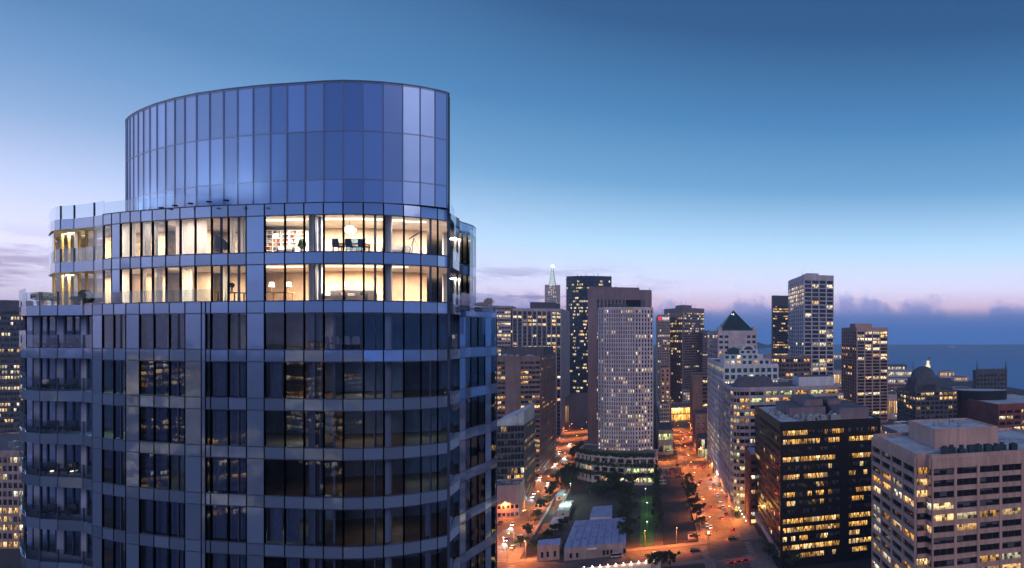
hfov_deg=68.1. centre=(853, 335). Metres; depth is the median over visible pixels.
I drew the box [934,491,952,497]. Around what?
window
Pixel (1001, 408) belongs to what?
brick building
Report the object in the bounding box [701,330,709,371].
office annex
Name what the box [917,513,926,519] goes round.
window
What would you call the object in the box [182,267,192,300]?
curtain
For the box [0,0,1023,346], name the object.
sky
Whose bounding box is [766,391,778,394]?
window
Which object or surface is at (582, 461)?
ledge shrubs
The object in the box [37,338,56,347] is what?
lounge chair
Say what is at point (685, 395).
stone block
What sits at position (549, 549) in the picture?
house
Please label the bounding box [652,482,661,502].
columnar tree
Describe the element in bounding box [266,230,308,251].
bookcase
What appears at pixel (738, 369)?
windows
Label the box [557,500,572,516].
site cabin
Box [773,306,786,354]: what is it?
windows
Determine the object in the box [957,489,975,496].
window
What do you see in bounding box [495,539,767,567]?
road
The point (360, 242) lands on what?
dining chair
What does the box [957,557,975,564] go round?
window
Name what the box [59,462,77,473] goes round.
lounge chair
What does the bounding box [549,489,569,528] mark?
ramp wall
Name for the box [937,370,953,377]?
pier shed
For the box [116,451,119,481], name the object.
curtain
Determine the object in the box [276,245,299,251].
sofa
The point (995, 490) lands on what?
window
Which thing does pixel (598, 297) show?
office slab
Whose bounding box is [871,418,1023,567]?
office block
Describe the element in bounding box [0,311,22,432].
windows
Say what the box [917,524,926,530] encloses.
window
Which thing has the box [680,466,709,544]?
pavement
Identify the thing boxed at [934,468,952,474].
window
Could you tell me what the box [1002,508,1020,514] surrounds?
window
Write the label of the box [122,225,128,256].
curtain
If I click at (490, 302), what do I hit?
potted shrub
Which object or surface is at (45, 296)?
potted shrub
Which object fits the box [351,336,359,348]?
dining chair
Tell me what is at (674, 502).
car park ground
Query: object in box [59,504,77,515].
lounge chair
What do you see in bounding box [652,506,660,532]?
columnar tree
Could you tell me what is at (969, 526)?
window
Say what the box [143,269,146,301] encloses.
curtain
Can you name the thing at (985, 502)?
window
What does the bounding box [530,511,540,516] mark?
broadleaf tree
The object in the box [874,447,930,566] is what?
windows
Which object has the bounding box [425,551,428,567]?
curtain
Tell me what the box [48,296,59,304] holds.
potted shrub
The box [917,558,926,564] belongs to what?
window
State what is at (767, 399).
window
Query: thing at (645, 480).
podium terraces
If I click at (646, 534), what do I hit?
lawn
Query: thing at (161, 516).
curtain
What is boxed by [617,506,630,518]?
broadleaf tree
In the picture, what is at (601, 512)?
shed
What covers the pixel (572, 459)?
pavement
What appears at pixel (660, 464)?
road
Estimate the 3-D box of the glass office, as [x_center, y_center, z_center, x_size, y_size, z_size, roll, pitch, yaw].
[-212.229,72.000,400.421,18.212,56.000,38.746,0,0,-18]
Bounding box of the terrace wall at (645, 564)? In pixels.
[587,560,660,567]
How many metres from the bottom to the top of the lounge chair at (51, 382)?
0.800 m
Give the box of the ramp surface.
[536,491,566,533]
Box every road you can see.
[495,424,587,564]
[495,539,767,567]
[543,460,707,473]
[565,425,689,431]
[673,421,751,567]
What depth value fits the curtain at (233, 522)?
45.51 m
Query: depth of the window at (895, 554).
217.47 m
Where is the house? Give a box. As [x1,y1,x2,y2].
[537,538,561,561]
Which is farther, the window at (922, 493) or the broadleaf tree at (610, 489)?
the broadleaf tree at (610, 489)
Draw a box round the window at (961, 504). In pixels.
[957,500,975,507]
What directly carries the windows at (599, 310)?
in the ribbed tower at (625, 377)
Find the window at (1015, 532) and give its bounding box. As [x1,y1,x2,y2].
[1002,530,1020,536]
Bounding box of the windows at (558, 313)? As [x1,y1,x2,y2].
[513,312,559,434]
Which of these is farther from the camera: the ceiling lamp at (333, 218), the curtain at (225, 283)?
the ceiling lamp at (333, 218)
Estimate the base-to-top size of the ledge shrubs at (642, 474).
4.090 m
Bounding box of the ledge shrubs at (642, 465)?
[624,462,654,467]
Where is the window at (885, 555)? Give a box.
[883,551,889,561]
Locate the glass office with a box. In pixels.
[495,402,534,499]
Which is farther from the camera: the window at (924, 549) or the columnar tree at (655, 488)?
the columnar tree at (655, 488)
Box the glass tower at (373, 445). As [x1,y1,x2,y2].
[19,80,496,567]
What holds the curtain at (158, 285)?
hanging from the glass tower at (373, 445)
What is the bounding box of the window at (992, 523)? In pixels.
[980,521,998,527]
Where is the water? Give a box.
[757,345,1023,389]
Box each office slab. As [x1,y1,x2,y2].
[485,306,515,355]
[588,287,651,443]
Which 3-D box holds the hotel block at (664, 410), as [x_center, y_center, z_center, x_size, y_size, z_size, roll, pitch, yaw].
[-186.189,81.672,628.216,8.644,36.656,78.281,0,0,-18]
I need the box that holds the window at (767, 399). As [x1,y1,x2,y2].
[766,398,778,401]
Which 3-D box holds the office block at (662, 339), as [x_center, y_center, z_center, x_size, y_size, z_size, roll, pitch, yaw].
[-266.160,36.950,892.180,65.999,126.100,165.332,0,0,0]
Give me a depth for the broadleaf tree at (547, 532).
310.59 m
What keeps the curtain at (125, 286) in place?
hanging from the glass tower at (373, 445)
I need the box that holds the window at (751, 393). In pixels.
[750,392,762,394]
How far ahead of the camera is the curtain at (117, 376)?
48.28 m
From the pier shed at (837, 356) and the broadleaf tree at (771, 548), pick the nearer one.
the broadleaf tree at (771, 548)
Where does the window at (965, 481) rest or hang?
in the office block at (947, 493)
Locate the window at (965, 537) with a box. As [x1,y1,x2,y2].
[957,534,975,541]
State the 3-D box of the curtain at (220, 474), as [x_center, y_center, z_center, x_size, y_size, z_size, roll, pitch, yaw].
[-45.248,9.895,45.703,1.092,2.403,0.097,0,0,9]
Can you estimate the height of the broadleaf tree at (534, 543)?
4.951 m
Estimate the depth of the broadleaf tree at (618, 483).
391.64 m
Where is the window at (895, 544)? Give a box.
[893,540,901,551]
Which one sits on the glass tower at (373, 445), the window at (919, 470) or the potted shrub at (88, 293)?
the potted shrub at (88, 293)
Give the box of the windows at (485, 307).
[485,307,511,355]
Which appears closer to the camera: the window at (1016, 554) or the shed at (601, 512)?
the window at (1016, 554)
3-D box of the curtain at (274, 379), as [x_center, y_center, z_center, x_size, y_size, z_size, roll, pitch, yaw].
[-40.678,3.129,45.029,1.263,2.403,0.097,0,0,8]
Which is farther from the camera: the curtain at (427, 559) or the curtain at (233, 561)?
the curtain at (427, 559)
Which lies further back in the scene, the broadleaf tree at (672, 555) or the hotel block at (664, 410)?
the hotel block at (664, 410)
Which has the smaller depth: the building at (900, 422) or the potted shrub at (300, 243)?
the potted shrub at (300, 243)
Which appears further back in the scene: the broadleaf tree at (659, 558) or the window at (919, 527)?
the broadleaf tree at (659, 558)
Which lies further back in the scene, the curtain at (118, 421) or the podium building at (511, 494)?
the podium building at (511, 494)
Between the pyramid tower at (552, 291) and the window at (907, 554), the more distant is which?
the pyramid tower at (552, 291)
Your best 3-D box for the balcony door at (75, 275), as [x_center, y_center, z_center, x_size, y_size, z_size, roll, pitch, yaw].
[-62.607,-3.664,51.574,0.878,2.536,0.040,0,0,20]
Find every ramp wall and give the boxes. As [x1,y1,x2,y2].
[533,490,558,534]
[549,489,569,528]
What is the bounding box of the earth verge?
[653,495,662,545]
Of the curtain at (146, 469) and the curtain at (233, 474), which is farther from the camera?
the curtain at (146, 469)
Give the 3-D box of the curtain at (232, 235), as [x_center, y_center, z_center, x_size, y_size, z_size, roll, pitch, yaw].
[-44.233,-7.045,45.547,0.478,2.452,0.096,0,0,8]
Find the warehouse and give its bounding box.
[564,517,625,560]
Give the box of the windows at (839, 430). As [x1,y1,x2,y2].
[755,413,878,554]
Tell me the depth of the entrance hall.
749.30 m
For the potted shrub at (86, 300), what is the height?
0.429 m
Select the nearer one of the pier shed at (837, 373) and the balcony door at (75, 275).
the balcony door at (75, 275)
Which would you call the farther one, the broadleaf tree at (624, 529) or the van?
the broadleaf tree at (624, 529)
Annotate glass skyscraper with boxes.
[566,274,611,393]
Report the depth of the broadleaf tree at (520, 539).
301.13 m
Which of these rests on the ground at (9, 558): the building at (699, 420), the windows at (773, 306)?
the building at (699, 420)
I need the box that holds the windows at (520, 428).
[514,419,534,485]
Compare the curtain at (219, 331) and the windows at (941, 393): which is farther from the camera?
the windows at (941, 393)
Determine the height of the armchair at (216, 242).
0.970 m
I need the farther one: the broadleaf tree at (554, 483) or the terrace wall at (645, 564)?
the broadleaf tree at (554, 483)
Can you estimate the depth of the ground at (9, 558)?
399.25 m
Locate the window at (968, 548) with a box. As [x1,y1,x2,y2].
[957,545,975,552]
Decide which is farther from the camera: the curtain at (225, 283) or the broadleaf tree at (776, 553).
the broadleaf tree at (776, 553)
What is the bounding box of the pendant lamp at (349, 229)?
[345,225,356,233]
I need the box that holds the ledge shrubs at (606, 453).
[592,450,624,457]
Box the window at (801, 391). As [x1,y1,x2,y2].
[796,390,807,393]
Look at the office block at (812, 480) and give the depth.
282.08 m
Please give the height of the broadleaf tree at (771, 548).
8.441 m
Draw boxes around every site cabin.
[549,516,563,529]
[556,489,565,500]
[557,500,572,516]
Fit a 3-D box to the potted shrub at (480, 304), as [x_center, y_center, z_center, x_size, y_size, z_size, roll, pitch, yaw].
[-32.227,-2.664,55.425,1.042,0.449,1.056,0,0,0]
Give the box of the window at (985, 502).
[980,498,998,505]
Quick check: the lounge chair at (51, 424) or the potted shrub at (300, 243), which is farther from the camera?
the lounge chair at (51, 424)
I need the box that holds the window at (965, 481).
[957,478,975,484]
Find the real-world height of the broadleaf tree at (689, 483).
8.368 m
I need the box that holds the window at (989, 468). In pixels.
[980,465,998,471]
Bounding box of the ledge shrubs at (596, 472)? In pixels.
[591,470,623,475]
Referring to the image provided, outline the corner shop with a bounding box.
[656,408,672,454]
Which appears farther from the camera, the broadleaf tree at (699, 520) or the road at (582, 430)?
the road at (582, 430)
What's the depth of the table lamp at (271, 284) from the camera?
46.65 m
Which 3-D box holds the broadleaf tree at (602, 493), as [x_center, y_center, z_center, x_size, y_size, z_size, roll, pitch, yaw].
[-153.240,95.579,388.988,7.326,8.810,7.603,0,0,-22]
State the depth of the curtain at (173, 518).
46.52 m
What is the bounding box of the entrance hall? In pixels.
[670,402,689,420]
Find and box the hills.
[757,342,771,347]
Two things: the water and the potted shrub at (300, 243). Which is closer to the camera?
the potted shrub at (300, 243)
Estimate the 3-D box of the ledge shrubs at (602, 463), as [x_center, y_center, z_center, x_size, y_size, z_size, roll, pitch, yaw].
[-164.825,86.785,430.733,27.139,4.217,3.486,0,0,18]
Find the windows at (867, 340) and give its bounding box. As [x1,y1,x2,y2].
[842,332,886,402]
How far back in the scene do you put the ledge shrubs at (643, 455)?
426.15 m
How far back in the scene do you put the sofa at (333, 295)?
45.40 m
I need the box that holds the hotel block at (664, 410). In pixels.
[658,396,669,421]
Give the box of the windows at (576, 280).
[567,280,611,393]
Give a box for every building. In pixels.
[0,432,78,548]
[495,478,524,518]
[565,393,587,430]
[693,409,706,448]
[719,375,838,510]
[745,446,755,524]
[839,392,843,399]
[881,421,892,426]
[881,424,908,433]
[893,421,908,424]
[957,389,1023,429]
[973,362,1006,389]
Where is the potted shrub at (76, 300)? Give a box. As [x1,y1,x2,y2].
[69,296,80,304]
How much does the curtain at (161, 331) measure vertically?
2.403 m
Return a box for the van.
[611,552,623,557]
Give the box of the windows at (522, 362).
[495,355,554,474]
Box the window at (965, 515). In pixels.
[957,512,975,518]
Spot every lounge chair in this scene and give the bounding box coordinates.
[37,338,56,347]
[37,379,56,389]
[37,421,56,431]
[37,462,56,473]
[37,504,56,515]
[59,338,77,347]
[59,379,77,389]
[59,421,77,431]
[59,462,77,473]
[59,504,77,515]
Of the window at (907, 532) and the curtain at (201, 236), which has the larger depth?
the window at (907, 532)
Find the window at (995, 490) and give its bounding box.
[980,487,998,494]
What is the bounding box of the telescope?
[408,232,419,252]
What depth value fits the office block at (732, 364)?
415.51 m
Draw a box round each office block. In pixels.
[495,346,555,477]
[656,315,669,407]
[659,364,669,403]
[690,372,706,434]
[707,344,777,492]
[755,394,880,567]
[772,355,810,378]
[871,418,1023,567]
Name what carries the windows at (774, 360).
in the office block at (789, 366)
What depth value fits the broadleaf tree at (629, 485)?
394.07 m
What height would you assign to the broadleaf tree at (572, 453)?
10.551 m
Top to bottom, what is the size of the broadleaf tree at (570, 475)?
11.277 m
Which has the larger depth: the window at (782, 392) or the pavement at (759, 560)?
the window at (782, 392)
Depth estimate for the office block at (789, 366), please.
544.43 m
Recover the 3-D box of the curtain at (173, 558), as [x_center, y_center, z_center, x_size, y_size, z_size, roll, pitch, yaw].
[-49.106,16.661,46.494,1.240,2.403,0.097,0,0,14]
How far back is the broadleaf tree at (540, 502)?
362.39 m
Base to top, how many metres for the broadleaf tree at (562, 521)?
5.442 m
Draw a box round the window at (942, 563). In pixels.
[934,559,952,566]
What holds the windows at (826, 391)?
in the office building at (742, 396)
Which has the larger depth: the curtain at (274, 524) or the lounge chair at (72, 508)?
the lounge chair at (72, 508)
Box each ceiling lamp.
[286,219,302,220]
[325,218,341,219]
[345,218,365,219]
[406,221,425,222]
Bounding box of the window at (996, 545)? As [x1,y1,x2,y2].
[980,543,998,550]
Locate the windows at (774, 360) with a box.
[772,359,808,378]
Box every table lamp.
[269,282,274,291]
[286,282,291,291]
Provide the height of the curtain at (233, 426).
2.403 m
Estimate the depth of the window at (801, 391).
374.28 m
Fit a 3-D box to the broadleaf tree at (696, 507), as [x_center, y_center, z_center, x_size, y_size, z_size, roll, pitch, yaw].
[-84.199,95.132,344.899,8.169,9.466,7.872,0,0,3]
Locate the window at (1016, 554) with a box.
[1002,552,1020,559]
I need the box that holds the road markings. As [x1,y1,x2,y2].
[498,429,759,567]
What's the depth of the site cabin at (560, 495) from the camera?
389.83 m
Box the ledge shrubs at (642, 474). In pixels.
[625,472,654,477]
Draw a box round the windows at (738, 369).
[719,367,776,481]
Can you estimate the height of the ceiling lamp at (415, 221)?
0.070 m
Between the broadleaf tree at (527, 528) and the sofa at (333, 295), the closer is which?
the sofa at (333, 295)
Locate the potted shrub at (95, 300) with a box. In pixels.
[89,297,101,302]
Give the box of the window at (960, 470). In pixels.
[957,466,975,473]
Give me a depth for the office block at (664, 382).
621.69 m
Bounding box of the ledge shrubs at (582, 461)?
[574,457,590,464]
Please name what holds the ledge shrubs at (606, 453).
on the podium terraces
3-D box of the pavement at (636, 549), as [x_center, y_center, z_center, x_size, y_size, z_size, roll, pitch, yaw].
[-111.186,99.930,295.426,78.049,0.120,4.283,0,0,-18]
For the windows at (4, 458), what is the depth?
299.94 m
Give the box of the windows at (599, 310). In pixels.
[599,310,651,450]
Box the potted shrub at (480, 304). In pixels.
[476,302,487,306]
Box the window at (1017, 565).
[1002,563,1020,567]
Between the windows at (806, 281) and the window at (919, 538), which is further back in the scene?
the windows at (806, 281)
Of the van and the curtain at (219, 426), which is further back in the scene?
the van
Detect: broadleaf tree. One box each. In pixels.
[513,535,529,546]
[522,523,532,532]
[528,516,539,520]
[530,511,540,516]
[530,540,537,550]
[535,498,545,510]
[541,529,552,538]
[544,486,555,495]
[549,480,559,486]
[549,522,561,534]
[551,471,560,480]
[557,518,571,528]
[560,466,577,473]
[560,477,569,485]
[565,471,577,488]
[568,447,575,456]
[574,441,584,447]
[584,481,598,496]
[589,483,598,496]
[595,485,607,499]
[597,480,611,492]
[606,472,622,482]
[606,480,619,497]
[608,481,625,495]
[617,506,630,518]
[617,519,630,529]
[617,524,634,535]
[621,474,636,482]
[623,480,634,488]
[623,516,639,524]
[645,551,660,567]
[654,549,670,567]
[663,551,679,567]
[682,472,694,480]
[682,480,700,488]
[685,485,697,497]
[687,495,700,506]
[689,503,705,517]
[692,515,706,530]
[731,509,738,516]
[762,541,775,559]
[774,549,779,561]
[785,550,801,567]
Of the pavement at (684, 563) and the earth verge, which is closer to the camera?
the pavement at (684, 563)
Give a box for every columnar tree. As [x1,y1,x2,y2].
[651,464,659,480]
[651,471,659,490]
[651,494,660,514]
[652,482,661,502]
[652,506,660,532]
[653,497,664,521]
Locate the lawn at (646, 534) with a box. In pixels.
[640,495,653,545]
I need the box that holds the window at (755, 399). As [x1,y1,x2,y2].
[750,398,762,401]
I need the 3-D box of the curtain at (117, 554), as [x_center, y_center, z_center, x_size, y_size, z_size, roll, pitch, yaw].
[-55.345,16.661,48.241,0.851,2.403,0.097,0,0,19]
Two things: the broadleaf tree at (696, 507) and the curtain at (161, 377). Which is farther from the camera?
the broadleaf tree at (696, 507)
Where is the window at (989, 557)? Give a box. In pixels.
[980,554,998,561]
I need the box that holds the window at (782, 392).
[781,391,792,394]
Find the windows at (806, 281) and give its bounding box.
[789,280,832,354]
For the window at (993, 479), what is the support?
in the office block at (947, 493)
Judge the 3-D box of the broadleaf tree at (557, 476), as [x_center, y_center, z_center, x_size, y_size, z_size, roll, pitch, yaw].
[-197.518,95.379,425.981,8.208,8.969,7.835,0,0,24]
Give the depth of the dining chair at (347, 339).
44.71 m
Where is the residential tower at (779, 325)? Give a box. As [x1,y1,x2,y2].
[771,295,787,355]
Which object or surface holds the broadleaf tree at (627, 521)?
on the yard ground at (584, 503)
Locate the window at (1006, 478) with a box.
[1002,474,1020,481]
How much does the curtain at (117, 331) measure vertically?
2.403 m
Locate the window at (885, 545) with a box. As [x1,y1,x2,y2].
[883,541,889,550]
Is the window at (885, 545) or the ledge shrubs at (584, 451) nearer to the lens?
the window at (885, 545)
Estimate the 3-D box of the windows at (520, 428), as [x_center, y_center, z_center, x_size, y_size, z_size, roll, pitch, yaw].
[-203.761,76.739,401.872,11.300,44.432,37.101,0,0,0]
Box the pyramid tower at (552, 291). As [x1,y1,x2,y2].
[545,265,559,303]
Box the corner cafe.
[696,433,706,457]
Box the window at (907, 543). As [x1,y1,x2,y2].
[905,540,913,550]
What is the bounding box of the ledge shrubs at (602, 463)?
[591,460,624,467]
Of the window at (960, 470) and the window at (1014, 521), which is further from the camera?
the window at (1014, 521)
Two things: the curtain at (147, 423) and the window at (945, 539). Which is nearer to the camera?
the curtain at (147, 423)
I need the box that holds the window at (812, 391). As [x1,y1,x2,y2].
[811,390,822,393]
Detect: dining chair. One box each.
[322,336,332,348]
[331,336,340,348]
[332,239,341,250]
[341,336,350,348]
[345,239,357,250]
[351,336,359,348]
[358,239,369,250]
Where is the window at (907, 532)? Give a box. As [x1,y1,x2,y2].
[905,529,913,539]
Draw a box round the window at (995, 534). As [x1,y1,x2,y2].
[980,532,998,539]
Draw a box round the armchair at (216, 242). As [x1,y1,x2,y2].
[214,235,226,249]
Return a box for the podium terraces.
[576,443,657,484]
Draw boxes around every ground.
[0,344,1023,567]
[521,479,634,558]
[658,468,697,544]
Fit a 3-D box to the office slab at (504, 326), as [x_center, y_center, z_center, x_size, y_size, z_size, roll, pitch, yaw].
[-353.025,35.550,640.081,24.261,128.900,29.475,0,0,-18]
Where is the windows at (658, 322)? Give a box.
[658,322,669,395]
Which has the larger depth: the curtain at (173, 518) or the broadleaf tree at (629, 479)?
the broadleaf tree at (629, 479)
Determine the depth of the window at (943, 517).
200.58 m
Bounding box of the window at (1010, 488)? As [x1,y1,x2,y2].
[1002,486,1020,492]
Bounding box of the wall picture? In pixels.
[346,239,365,249]
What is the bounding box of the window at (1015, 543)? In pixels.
[1002,541,1020,548]
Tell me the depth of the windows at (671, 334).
881.56 m
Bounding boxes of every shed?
[590,505,611,519]
[763,356,771,361]
[834,354,840,358]
[834,369,840,386]
[888,364,906,368]
[888,369,911,376]
[888,377,907,383]
[888,391,896,418]
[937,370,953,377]
[951,375,968,380]
[952,386,970,389]
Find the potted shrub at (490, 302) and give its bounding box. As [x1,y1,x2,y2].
[483,298,494,307]
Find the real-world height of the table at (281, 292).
0.740 m
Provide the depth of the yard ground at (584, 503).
377.98 m
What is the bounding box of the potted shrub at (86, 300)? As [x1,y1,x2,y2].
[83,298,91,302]
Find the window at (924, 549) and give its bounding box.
[917,547,926,553]
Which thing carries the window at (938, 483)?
in the office block at (947, 493)
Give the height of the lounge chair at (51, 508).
0.800 m
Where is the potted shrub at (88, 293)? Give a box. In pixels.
[78,289,92,304]
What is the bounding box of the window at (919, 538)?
[917,536,926,542]
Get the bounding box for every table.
[215,292,244,300]
[266,292,293,299]
[331,243,369,250]
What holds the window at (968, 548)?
in the office block at (947, 493)
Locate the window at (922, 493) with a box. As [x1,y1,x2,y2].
[917,490,926,496]
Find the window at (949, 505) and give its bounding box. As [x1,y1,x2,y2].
[934,502,952,509]
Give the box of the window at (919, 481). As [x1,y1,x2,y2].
[917,479,926,485]
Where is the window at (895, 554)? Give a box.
[893,551,901,562]
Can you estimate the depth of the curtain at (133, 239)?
47.70 m
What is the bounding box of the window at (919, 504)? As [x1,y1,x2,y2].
[917,502,926,507]
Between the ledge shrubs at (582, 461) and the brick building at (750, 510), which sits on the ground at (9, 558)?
the brick building at (750, 510)
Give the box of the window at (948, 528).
[934,525,952,532]
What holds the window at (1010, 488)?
in the office block at (947, 493)
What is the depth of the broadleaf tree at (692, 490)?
382.99 m
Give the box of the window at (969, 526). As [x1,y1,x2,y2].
[957,523,975,530]
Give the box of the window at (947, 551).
[934,548,952,555]
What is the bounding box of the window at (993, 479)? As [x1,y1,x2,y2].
[980,476,998,482]
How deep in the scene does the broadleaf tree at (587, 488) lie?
393.15 m
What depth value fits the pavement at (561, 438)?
618.75 m
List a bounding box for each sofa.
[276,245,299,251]
[322,290,354,299]
[339,290,377,299]
[381,245,412,252]
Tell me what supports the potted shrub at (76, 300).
on the glass tower at (373, 445)
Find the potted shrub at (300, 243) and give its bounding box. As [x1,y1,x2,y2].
[298,239,306,250]
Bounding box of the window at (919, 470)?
[917,467,926,473]
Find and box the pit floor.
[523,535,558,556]
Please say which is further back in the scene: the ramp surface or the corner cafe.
the corner cafe
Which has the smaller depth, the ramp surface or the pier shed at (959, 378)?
the ramp surface
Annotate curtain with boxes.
[116,316,119,347]
[116,361,119,392]
[116,406,119,437]
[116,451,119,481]
[116,496,119,526]
[116,542,119,567]
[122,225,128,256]
[122,270,128,302]
[132,224,135,256]
[141,315,152,347]
[141,361,152,393]
[141,407,152,439]
[141,453,152,485]
[141,499,152,531]
[141,546,152,567]
[143,223,150,255]
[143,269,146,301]
[154,223,157,254]
[154,268,162,301]
[156,315,167,347]
[156,361,166,393]
[156,408,167,440]
[156,454,166,486]
[156,501,166,532]
[156,547,166,567]
[171,315,183,347]
[171,362,183,394]
[171,408,183,441]
[171,502,183,534]
[171,549,183,567]
[176,221,178,253]
[182,220,193,253]
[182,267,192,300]
[197,220,206,253]
[213,315,226,347]
[213,362,226,395]
[213,410,226,442]
[213,458,226,490]
[213,505,226,537]
[213,553,226,567]
[223,266,226,300]
[230,219,234,252]
[230,362,244,395]
[230,410,244,443]
[230,458,244,491]
[230,506,244,538]
[230,554,244,567]
[240,218,244,252]
[267,363,281,396]
[267,508,281,540]
[286,509,299,541]
[286,558,299,567]
[425,504,428,535]
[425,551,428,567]
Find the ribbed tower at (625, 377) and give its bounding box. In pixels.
[598,300,652,450]
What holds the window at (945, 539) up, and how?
in the office block at (947, 493)
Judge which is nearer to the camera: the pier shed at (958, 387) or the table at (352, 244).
the table at (352, 244)
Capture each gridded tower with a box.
[788,273,833,375]
[841,324,887,420]
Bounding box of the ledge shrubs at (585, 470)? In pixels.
[576,466,590,474]
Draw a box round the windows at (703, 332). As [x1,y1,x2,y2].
[703,332,706,371]
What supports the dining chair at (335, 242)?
on the glass tower at (373, 445)
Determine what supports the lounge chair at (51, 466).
on the glass tower at (373, 445)
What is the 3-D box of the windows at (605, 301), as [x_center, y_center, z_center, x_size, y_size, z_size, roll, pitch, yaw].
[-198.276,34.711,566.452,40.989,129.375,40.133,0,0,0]
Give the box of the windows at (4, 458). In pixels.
[0,457,22,546]
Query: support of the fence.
on the ground at (9, 558)
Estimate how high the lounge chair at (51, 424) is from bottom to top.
0.800 m
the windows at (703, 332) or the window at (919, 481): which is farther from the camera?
the windows at (703, 332)
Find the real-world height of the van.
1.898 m
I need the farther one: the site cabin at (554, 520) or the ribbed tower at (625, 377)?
the ribbed tower at (625, 377)
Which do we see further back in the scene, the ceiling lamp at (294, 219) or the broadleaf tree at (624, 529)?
the broadleaf tree at (624, 529)
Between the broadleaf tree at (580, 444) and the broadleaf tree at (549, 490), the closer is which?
the broadleaf tree at (549, 490)
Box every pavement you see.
[505,478,562,563]
[517,542,699,562]
[556,432,568,449]
[567,431,587,463]
[662,559,703,566]
[673,427,684,460]
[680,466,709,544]
[703,558,716,567]
[705,464,760,540]
[746,552,776,567]
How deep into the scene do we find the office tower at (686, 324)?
876.67 m
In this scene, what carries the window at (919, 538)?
in the office block at (947, 493)
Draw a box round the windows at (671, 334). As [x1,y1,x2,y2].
[664,313,703,402]
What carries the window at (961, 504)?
in the office block at (947, 493)
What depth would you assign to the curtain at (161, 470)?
46.90 m
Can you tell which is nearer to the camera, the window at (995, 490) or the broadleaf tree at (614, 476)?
the window at (995, 490)
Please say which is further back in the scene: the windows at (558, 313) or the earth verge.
the windows at (558, 313)
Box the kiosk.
[687,531,695,538]
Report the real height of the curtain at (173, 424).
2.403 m
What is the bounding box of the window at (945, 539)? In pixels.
[934,537,952,543]
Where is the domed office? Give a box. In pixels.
[897,366,956,420]
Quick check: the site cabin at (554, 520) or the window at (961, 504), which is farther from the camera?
the site cabin at (554, 520)
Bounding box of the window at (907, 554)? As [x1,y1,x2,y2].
[905,551,913,562]
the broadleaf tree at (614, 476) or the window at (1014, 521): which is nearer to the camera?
the window at (1014, 521)
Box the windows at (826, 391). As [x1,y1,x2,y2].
[731,390,836,503]
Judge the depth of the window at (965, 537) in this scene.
202.90 m
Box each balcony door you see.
[74,232,77,261]
[74,274,77,295]
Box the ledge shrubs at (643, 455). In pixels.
[624,452,655,457]
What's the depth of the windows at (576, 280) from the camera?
759.58 m
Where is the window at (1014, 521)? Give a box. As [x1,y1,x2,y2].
[1002,519,1020,525]
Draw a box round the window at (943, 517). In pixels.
[934,514,952,520]
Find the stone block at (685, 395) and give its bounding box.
[682,390,689,401]
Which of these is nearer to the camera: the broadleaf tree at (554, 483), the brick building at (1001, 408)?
the broadleaf tree at (554, 483)
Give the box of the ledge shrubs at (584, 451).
[575,448,592,454]
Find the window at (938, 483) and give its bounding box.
[934,479,952,486]
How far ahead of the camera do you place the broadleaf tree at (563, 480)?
412.62 m
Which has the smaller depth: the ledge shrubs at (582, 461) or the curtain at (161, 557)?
the curtain at (161, 557)
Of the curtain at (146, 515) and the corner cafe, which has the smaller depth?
the curtain at (146, 515)
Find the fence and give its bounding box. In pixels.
[680,468,697,539]
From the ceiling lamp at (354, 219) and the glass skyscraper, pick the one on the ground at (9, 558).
the glass skyscraper
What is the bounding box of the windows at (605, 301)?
[597,300,624,350]
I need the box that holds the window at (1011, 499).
[1002,497,1020,503]
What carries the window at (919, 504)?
in the office block at (947, 493)
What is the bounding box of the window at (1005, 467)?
[1002,463,1020,470]
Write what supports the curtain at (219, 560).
hanging from the glass tower at (373, 445)
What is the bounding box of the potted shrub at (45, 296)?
[30,292,53,304]
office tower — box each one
[0,300,33,432]
[512,302,569,435]
[664,303,703,402]
[707,310,756,357]
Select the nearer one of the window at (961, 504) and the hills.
the window at (961, 504)
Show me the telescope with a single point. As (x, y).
(417, 233)
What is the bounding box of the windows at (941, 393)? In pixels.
[898,389,956,420]
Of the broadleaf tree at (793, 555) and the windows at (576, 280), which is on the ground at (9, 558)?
the broadleaf tree at (793, 555)
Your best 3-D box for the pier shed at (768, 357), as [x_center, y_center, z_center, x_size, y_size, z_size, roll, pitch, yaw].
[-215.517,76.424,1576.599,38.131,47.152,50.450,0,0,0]
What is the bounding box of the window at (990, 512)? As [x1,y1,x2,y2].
[980,510,998,516]
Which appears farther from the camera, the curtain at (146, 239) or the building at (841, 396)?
the building at (841, 396)
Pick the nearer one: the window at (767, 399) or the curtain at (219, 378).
the curtain at (219, 378)
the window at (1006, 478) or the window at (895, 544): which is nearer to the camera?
the window at (1006, 478)

